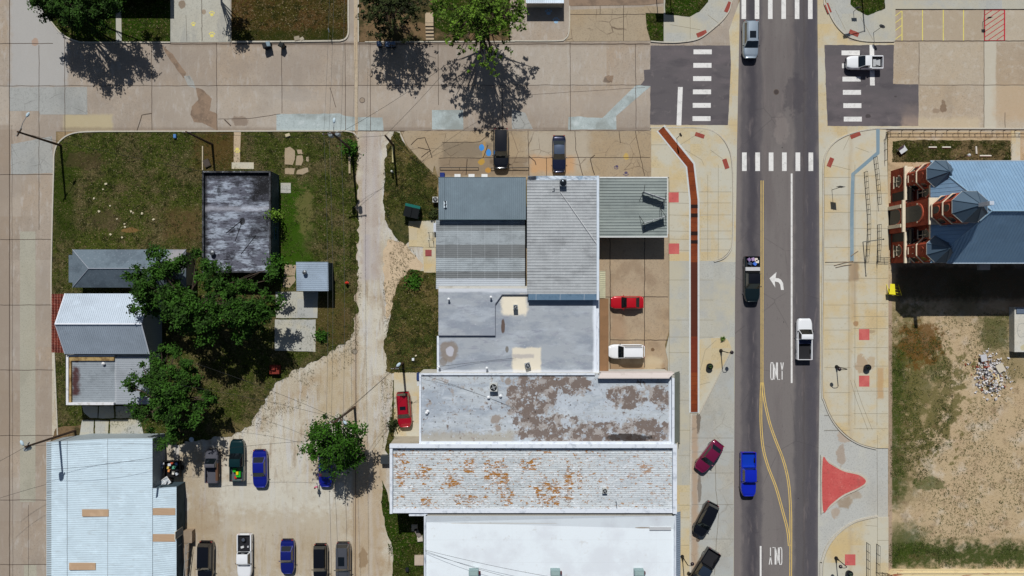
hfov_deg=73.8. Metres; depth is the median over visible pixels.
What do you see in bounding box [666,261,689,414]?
sidewalk
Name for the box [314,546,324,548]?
rear window
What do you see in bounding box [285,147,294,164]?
paving fragment
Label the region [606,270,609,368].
threshold strip
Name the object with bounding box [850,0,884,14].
lawn
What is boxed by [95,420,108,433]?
paving fragment
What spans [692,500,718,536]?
black hatchback
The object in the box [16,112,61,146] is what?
utility pole
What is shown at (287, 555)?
blue coupe
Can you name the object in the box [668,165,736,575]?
sidewalk base
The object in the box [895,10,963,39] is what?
parking markings
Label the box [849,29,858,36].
tactile plate
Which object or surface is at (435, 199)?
air conditioner
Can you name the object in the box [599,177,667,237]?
station canopy
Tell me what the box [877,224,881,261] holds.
iron railing
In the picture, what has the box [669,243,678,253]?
paving square
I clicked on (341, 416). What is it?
utility pole
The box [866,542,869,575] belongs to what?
iron railing
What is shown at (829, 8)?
tactile plate
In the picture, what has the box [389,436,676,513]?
rust flaked building
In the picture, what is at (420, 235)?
concrete pad
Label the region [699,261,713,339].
sidewalk
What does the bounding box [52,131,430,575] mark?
gravel lot
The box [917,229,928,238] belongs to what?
window
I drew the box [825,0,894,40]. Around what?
sidewalk
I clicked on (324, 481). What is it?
blue car
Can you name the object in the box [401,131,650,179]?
parking area
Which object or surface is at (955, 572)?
cream terrace
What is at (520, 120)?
concrete patch
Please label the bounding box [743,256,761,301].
loaded pickup
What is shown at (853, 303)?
sidewalk joints
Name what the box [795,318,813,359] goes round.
white pickup
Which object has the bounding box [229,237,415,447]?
weeds
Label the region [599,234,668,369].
parking area
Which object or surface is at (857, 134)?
tactile plate
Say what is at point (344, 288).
power line
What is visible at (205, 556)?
pickup truck
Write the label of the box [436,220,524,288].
banded roof building
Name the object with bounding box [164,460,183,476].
junk trailer
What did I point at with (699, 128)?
kerb
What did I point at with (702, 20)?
sidewalk
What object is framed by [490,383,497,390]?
air conditioner
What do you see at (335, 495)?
power line
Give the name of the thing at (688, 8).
lawn
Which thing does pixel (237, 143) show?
path
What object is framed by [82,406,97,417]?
paving fragment
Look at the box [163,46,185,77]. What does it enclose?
concrete patch
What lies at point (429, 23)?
garden steps
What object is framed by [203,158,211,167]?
debris
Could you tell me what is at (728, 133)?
gutter concrete
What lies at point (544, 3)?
white roofed shed
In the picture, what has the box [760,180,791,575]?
road markings
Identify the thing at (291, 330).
concrete pad
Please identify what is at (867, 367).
potted plant
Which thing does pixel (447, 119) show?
concrete patch
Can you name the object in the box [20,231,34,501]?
concrete patch
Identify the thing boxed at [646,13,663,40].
lawn
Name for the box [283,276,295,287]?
paving fragment
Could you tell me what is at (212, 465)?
old grey truck
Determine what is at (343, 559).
grey suv
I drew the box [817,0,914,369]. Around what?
gutter concrete
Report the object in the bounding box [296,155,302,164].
paving fragment
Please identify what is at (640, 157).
parking joints
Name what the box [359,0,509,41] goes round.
yard
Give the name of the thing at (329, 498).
power line
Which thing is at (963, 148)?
lawn
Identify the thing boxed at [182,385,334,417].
power line
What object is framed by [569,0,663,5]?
driveway
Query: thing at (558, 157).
dark sedan
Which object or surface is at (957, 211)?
brick church
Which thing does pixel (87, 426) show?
paving fragment
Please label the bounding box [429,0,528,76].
leafy tree
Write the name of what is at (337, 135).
utility pole
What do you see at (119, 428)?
paving fragment
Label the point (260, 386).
power line
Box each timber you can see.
[202,146,203,169]
[349,152,350,173]
[392,143,393,161]
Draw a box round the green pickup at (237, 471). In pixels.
[227,439,245,481]
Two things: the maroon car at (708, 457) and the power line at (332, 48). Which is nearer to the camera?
the power line at (332, 48)
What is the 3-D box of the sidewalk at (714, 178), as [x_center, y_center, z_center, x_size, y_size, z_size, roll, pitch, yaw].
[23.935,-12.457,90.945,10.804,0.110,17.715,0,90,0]
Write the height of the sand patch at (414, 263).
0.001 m
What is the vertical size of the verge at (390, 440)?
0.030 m
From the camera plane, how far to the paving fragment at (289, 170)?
90.92 m
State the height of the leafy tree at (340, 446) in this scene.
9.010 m
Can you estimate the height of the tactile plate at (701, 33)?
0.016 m
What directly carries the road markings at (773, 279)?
on the road
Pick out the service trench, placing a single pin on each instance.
(355, 477)
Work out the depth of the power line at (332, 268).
81.66 m
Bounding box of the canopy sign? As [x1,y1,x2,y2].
[639,186,665,231]
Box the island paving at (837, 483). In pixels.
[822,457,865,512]
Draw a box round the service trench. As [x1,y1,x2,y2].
[355,131,355,575]
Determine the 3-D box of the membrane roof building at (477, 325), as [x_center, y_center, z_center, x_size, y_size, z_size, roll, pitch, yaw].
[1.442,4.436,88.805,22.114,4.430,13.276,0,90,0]
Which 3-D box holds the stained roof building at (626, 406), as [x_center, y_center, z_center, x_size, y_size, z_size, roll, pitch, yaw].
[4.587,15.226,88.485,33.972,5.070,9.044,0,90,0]
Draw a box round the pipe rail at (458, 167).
[439,167,478,167]
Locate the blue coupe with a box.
[279,538,295,573]
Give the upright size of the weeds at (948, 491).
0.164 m
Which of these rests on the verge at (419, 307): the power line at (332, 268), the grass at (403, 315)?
the grass at (403, 315)
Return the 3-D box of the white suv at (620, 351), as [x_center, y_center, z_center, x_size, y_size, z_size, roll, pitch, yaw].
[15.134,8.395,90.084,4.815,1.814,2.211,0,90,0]
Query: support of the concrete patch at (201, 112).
on the street at (128, 86)
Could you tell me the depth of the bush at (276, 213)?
88.01 m
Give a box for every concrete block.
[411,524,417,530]
[414,528,421,536]
[414,555,423,564]
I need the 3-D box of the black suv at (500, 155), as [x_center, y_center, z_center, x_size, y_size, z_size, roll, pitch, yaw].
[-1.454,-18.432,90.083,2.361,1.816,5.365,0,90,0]
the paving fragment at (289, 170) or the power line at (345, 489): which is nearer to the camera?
the power line at (345, 489)
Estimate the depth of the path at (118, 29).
90.92 m
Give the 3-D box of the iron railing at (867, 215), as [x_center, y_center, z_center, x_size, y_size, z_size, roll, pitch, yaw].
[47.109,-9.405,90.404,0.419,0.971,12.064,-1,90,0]
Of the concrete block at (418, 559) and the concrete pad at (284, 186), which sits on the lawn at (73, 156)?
the concrete pad at (284, 186)
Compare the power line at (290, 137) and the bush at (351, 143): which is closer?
the power line at (290, 137)
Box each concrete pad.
[275,319,315,351]
[276,292,317,317]
[281,183,290,192]
[394,373,418,436]
[409,220,435,246]
[423,247,435,272]
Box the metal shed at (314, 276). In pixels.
[296,262,332,290]
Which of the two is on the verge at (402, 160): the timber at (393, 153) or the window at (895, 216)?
the timber at (393, 153)
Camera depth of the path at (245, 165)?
90.91 m
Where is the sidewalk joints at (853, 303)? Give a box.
[669,11,887,575]
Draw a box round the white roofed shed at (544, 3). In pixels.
[526,0,563,7]
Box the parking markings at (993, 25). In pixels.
[984,10,1004,40]
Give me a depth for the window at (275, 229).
89.40 m
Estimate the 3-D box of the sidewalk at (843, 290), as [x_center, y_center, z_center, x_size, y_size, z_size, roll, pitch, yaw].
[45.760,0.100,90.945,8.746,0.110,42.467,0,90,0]
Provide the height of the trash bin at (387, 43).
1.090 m
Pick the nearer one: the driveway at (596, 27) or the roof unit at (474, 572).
the roof unit at (474, 572)
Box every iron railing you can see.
[864,171,870,262]
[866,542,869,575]
[874,156,881,204]
[876,544,889,575]
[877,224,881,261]
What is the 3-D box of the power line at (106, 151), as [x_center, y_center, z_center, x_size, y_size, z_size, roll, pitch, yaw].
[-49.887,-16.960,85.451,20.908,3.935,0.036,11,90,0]
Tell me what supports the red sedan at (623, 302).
on the parking area at (621, 260)
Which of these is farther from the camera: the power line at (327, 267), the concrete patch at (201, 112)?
the concrete patch at (201, 112)
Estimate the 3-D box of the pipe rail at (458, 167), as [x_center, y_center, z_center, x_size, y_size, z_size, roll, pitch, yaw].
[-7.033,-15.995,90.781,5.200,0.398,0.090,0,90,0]
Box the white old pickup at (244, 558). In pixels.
[236,533,253,575]
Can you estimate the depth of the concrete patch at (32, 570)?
91.00 m
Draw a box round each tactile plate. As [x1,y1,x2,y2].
[695,132,704,138]
[696,30,706,36]
[722,159,728,168]
[724,1,730,11]
[824,3,831,12]
[827,157,833,167]
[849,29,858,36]
[850,132,860,138]
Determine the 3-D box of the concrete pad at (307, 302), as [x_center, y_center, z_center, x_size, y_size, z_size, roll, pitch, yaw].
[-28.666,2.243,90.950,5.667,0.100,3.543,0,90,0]
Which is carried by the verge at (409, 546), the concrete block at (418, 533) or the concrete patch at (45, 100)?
the concrete block at (418, 533)
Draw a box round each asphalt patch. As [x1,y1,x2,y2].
[641,45,730,124]
[824,45,918,125]
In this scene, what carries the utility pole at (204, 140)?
on the lawn at (73, 156)
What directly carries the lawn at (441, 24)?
on the yard at (397, 35)
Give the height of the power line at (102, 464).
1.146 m
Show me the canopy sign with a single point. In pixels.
(652, 195)
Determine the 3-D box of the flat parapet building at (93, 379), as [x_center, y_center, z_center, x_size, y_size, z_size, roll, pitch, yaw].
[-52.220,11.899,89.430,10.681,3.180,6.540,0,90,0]
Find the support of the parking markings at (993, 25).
on the street at (972, 83)
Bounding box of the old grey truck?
[203,449,220,482]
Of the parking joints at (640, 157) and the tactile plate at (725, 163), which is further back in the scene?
the parking joints at (640, 157)
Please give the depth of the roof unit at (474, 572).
85.70 m
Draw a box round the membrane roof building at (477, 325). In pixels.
[437,271,608,372]
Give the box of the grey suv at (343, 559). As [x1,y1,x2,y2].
[334,541,350,575]
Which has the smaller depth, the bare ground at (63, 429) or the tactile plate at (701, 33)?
the tactile plate at (701, 33)
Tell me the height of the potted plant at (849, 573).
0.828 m
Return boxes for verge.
[381,481,423,575]
[383,131,437,244]
[383,269,437,372]
[385,380,393,453]
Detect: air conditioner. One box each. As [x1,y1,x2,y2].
[381,454,389,463]
[433,197,438,202]
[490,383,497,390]
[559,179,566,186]
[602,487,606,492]
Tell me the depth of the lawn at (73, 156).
90.95 m
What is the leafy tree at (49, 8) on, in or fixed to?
on the lawn at (145, 20)
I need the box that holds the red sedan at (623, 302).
[610,295,643,309]
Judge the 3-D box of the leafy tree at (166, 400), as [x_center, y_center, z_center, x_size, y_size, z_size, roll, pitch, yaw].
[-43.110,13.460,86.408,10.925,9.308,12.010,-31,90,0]
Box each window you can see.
[274,227,276,239]
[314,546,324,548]
[324,549,325,567]
[889,208,901,224]
[893,175,902,188]
[893,245,902,256]
[906,203,923,222]
[917,188,928,198]
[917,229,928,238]
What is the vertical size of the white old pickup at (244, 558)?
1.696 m
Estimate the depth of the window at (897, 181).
89.36 m
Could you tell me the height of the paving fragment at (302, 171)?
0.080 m
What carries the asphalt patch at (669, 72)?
on the street at (128, 86)
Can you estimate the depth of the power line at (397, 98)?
82.90 m
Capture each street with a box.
[0,0,737,575]
[827,10,1023,131]
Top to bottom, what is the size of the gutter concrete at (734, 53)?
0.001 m
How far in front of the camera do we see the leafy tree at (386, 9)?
84.77 m
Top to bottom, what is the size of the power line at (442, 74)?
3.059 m
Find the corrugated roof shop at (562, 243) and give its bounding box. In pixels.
[527,176,598,299]
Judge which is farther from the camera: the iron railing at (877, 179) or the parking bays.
the parking bays
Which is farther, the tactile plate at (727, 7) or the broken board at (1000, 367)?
the tactile plate at (727, 7)
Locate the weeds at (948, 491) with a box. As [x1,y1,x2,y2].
[890,311,1023,549]
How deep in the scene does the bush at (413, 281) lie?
90.48 m
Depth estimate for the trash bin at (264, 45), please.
89.93 m
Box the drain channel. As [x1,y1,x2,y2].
[658,127,697,411]
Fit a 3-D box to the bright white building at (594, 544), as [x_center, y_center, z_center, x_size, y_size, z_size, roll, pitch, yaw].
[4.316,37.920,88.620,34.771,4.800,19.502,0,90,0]
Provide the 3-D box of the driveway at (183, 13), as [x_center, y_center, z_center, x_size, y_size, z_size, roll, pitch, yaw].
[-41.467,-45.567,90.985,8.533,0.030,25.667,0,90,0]
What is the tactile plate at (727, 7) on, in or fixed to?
on the sidewalk at (702, 20)
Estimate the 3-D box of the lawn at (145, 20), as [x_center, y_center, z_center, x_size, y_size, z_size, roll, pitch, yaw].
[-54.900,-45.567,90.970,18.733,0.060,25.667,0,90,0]
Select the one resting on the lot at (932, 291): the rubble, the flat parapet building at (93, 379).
the rubble
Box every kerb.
[41,0,1023,575]
[657,125,698,412]
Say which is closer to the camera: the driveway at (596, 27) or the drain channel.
the drain channel
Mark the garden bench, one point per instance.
(902, 149)
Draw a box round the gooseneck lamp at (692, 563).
[681,555,693,565]
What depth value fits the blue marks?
90.98 m
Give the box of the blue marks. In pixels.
[479,144,490,155]
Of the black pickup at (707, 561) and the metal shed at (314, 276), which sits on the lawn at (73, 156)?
the metal shed at (314, 276)
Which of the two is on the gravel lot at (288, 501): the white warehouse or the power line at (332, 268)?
the white warehouse
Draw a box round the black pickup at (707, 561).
[688,546,720,575]
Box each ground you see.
[50,425,80,441]
[56,0,887,370]
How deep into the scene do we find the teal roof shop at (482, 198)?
87.17 m
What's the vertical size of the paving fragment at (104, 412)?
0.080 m
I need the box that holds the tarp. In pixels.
[160,476,173,484]
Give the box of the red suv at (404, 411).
[396,391,411,426]
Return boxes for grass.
[383,133,437,575]
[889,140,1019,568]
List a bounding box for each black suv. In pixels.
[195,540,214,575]
[492,128,509,168]
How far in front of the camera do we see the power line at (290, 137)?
84.19 m
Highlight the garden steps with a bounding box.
[425,13,433,39]
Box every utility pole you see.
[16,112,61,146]
[20,429,75,450]
[183,131,213,145]
[322,118,350,148]
[325,406,355,424]
[391,362,403,369]
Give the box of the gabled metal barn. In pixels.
[51,293,161,353]
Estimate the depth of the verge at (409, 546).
90.96 m
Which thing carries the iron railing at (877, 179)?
on the sidewalk at (843, 290)
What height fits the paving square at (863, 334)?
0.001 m
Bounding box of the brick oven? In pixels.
[270,365,280,373]
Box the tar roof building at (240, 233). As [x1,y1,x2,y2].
[202,171,278,272]
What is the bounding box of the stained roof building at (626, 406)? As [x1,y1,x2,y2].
[416,369,679,443]
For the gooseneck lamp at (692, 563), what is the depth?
88.35 m
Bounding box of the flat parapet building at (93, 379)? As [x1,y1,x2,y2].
[66,353,159,404]
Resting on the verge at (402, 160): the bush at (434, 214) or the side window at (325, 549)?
the bush at (434, 214)
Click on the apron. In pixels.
(838, 448)
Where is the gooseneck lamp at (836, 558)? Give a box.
[834,556,846,568]
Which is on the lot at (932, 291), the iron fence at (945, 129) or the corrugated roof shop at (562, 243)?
the iron fence at (945, 129)
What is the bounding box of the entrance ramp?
[178,529,194,575]
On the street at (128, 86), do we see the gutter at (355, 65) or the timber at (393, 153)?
the gutter at (355, 65)
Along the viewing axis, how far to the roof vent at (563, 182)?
85.51 m
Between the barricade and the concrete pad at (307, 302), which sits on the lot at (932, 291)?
the barricade
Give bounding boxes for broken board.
[980,354,987,361]
[995,363,1005,372]
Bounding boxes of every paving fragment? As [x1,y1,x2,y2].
[80,420,93,434]
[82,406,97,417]
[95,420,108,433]
[98,406,113,417]
[110,419,143,433]
[115,406,135,417]
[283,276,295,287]
[284,264,295,275]
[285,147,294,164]
[285,168,294,173]
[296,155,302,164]
[296,168,308,174]
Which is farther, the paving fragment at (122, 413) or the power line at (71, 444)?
the paving fragment at (122, 413)
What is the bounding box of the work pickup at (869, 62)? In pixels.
[845,54,882,70]
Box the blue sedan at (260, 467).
[252,449,268,486]
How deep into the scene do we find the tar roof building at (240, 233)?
88.10 m
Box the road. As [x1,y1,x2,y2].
[734,0,819,575]
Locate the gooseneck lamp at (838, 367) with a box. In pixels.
[835,365,846,370]
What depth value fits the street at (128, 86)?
91.00 m
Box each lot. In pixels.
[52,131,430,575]
[888,132,1023,570]
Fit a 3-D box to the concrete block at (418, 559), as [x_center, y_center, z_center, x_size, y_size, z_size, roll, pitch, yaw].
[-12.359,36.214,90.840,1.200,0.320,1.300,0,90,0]
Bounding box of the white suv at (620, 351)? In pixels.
[608,343,644,359]
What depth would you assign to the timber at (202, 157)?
90.80 m
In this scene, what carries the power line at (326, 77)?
attached to the utility pole at (337, 135)
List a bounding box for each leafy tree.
[26,0,126,37]
[119,342,218,450]
[120,243,286,347]
[297,412,368,482]
[356,0,430,43]
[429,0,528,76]
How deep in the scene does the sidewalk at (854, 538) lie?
90.89 m
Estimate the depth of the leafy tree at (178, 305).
83.64 m
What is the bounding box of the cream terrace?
[887,569,1023,575]
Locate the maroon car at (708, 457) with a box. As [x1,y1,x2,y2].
[694,439,723,472]
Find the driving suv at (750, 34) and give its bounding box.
[741,20,759,58]
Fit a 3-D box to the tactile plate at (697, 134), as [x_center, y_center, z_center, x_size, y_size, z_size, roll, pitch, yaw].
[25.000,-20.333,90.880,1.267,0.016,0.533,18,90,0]
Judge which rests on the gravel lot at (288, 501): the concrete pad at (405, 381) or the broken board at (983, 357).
the concrete pad at (405, 381)
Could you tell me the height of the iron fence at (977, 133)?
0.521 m
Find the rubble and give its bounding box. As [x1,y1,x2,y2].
[964,348,1014,401]
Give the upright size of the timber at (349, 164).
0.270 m
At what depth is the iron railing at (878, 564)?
90.38 m
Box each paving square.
[669,192,678,201]
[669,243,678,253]
[845,554,854,564]
[859,329,868,339]
[859,376,868,386]
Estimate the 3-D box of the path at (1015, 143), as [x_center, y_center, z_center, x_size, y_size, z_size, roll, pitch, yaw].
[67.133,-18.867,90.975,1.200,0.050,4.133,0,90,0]
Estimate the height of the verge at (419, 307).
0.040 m
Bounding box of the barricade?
[886,284,901,295]
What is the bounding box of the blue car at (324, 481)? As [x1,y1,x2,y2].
[319,455,332,486]
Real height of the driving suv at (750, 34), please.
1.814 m
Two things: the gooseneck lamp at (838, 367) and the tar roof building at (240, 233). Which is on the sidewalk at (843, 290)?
the gooseneck lamp at (838, 367)
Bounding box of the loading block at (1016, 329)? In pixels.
[1009,307,1023,351]
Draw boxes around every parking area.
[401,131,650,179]
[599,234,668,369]
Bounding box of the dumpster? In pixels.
[403,203,420,218]
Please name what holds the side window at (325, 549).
in the black crossover
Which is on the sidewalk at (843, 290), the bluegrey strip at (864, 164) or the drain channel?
the bluegrey strip at (864, 164)
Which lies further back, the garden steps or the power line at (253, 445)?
the garden steps
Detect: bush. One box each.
[262,208,283,224]
[262,252,292,271]
[312,326,329,342]
[337,136,363,156]
[386,418,399,432]
[402,269,422,290]
[428,206,438,219]
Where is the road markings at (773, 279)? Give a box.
[677,0,874,575]
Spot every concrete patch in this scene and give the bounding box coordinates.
[10,87,86,113]
[11,136,52,173]
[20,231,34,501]
[24,565,35,575]
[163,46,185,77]
[184,75,195,88]
[190,88,217,129]
[276,113,383,130]
[432,110,462,128]
[512,109,532,128]
[568,85,649,129]
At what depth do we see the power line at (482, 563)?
85.09 m
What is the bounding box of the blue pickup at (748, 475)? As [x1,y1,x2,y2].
[739,451,757,495]
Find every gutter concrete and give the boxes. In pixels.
[651,125,736,261]
[728,1,739,124]
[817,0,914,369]
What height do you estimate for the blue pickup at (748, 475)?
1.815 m
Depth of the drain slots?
90.87 m
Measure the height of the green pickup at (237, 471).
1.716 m
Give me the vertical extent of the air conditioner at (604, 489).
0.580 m
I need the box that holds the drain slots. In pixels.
[691,205,697,243]
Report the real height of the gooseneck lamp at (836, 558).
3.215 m
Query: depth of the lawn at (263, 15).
90.94 m
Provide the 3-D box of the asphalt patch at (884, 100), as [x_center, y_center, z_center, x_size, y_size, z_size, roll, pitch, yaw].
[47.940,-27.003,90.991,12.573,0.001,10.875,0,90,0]
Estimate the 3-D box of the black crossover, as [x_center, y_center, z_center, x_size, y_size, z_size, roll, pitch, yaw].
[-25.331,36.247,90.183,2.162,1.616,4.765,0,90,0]
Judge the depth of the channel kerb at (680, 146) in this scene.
90.88 m
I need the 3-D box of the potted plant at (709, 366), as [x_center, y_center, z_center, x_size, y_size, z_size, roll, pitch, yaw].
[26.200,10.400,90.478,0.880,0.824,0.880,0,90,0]
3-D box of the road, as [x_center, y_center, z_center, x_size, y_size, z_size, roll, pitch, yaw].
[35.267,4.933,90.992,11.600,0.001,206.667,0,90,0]
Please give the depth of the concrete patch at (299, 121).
91.00 m
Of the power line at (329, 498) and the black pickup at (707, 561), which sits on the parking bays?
the black pickup at (707, 561)
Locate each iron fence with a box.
[884,129,1023,160]
[899,133,1021,134]
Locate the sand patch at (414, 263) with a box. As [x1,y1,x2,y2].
[383,239,422,318]
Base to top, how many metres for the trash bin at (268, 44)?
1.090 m
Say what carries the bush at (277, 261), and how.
on the lawn at (73, 156)
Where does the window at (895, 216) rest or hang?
in the brick church
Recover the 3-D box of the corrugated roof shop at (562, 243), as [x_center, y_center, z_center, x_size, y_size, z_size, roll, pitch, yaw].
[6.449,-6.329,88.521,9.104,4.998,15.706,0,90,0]
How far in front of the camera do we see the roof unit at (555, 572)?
85.70 m
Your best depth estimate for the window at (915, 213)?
85.45 m
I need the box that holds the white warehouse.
[46,433,184,575]
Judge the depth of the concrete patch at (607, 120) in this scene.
91.00 m
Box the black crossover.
[313,543,328,575]
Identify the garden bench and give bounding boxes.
[897,143,906,153]
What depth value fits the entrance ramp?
90.18 m
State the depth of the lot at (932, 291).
91.00 m
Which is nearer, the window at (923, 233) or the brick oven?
the window at (923, 233)
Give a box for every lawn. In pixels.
[52,0,169,41]
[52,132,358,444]
[231,0,347,41]
[432,0,509,34]
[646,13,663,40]
[665,0,707,16]
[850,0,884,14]
[892,139,1010,161]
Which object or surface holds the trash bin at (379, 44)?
on the street at (128, 86)
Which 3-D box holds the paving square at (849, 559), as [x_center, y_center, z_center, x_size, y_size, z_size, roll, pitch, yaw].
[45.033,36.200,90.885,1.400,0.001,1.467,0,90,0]
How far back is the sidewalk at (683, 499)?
90.89 m
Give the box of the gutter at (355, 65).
[354,0,357,130]
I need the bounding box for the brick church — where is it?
[888,160,1023,269]
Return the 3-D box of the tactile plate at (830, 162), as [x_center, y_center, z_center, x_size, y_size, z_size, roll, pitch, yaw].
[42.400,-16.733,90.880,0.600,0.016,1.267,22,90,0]
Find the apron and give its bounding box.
[818,370,887,575]
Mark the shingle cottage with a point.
(96, 268)
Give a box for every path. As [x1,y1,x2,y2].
[116,10,121,41]
[232,162,253,168]
[234,132,240,161]
[1011,131,1019,159]
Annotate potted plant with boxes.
[706,363,712,369]
[846,570,852,575]
[864,364,871,370]
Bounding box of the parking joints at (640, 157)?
[186,0,665,368]
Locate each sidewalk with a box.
[651,128,731,260]
[663,0,730,41]
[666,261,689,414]
[677,379,689,484]
[677,485,689,575]
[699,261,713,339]
[699,338,731,411]
[822,129,887,447]
[823,517,887,575]
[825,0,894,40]
[895,0,1023,8]
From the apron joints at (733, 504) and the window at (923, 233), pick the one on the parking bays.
the apron joints at (733, 504)
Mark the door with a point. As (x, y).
(179, 532)
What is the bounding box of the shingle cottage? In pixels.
[69,249,193,287]
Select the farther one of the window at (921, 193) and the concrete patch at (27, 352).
the concrete patch at (27, 352)
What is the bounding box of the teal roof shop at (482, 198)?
[438,177,525,219]
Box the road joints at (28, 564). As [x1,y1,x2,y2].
[0,0,1023,575]
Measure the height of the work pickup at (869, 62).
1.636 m
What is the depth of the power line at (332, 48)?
81.52 m
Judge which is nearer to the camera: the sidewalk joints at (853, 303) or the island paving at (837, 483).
the island paving at (837, 483)
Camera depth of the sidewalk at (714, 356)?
90.89 m
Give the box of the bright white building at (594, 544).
[409,511,680,575]
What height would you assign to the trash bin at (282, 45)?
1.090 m
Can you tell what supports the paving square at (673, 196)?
on the sidewalk at (714, 178)
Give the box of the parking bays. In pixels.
[691,353,733,575]
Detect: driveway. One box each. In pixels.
[170,0,230,41]
[510,0,568,41]
[565,7,649,40]
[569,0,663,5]
[644,6,663,12]
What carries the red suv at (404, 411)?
on the concrete pad at (405, 381)
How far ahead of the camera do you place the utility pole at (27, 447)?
83.73 m
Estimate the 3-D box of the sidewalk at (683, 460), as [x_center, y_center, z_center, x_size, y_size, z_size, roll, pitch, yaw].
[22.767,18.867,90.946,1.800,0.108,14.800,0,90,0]
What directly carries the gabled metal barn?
on the gravel lot at (288, 501)
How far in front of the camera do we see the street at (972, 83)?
91.00 m
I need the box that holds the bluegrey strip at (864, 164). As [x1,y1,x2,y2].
[850,129,879,260]
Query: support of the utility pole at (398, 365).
on the verge at (419, 307)
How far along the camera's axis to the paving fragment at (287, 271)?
90.92 m
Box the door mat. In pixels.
[425,250,431,255]
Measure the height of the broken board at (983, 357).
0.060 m
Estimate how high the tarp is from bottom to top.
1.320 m
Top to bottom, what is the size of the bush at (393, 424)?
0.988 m
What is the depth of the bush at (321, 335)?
90.53 m
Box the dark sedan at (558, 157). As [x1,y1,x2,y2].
[551,135,566,172]
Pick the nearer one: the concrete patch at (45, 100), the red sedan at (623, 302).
the red sedan at (623, 302)
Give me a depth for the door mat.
90.89 m
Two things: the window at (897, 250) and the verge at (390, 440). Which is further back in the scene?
the verge at (390, 440)
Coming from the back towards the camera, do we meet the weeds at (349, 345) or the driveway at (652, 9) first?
the driveway at (652, 9)
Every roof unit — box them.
[469,568,480,575]
[550,568,561,575]
[634,568,645,575]
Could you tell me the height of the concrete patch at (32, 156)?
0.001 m
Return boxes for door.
[175,527,182,539]
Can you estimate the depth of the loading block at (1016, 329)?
90.00 m
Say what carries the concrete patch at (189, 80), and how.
on the street at (128, 86)
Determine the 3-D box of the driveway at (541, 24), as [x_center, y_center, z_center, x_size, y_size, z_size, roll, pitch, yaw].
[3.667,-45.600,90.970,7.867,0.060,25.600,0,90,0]
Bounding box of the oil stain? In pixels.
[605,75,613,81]
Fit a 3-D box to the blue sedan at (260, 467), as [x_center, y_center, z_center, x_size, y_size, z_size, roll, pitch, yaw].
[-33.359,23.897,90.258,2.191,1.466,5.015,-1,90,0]
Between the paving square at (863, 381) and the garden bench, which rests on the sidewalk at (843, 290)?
the paving square at (863, 381)
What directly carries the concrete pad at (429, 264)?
on the gravel lot at (288, 501)
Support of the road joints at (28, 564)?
on the street at (128, 86)
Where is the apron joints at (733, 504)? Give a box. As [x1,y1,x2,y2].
[692,460,877,573]
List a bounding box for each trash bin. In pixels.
[262,43,268,49]
[265,41,271,47]
[278,41,285,48]
[376,41,381,47]
[385,41,390,47]
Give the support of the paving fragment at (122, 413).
on the lawn at (73, 156)
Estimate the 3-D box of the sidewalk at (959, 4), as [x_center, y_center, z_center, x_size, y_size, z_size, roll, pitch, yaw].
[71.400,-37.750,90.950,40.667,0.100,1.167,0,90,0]
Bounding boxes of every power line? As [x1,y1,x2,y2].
[23,133,202,171]
[31,444,162,445]
[51,456,159,469]
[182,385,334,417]
[190,440,314,452]
[192,362,332,416]
[193,132,329,137]
[324,0,329,122]
[324,145,327,414]
[326,426,331,575]
[329,6,333,122]
[329,144,332,416]
[331,424,338,575]
[341,150,344,408]
[343,429,346,538]
[347,61,450,128]
[410,30,479,109]
[426,550,543,575]
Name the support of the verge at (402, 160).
on the gravel lot at (288, 501)

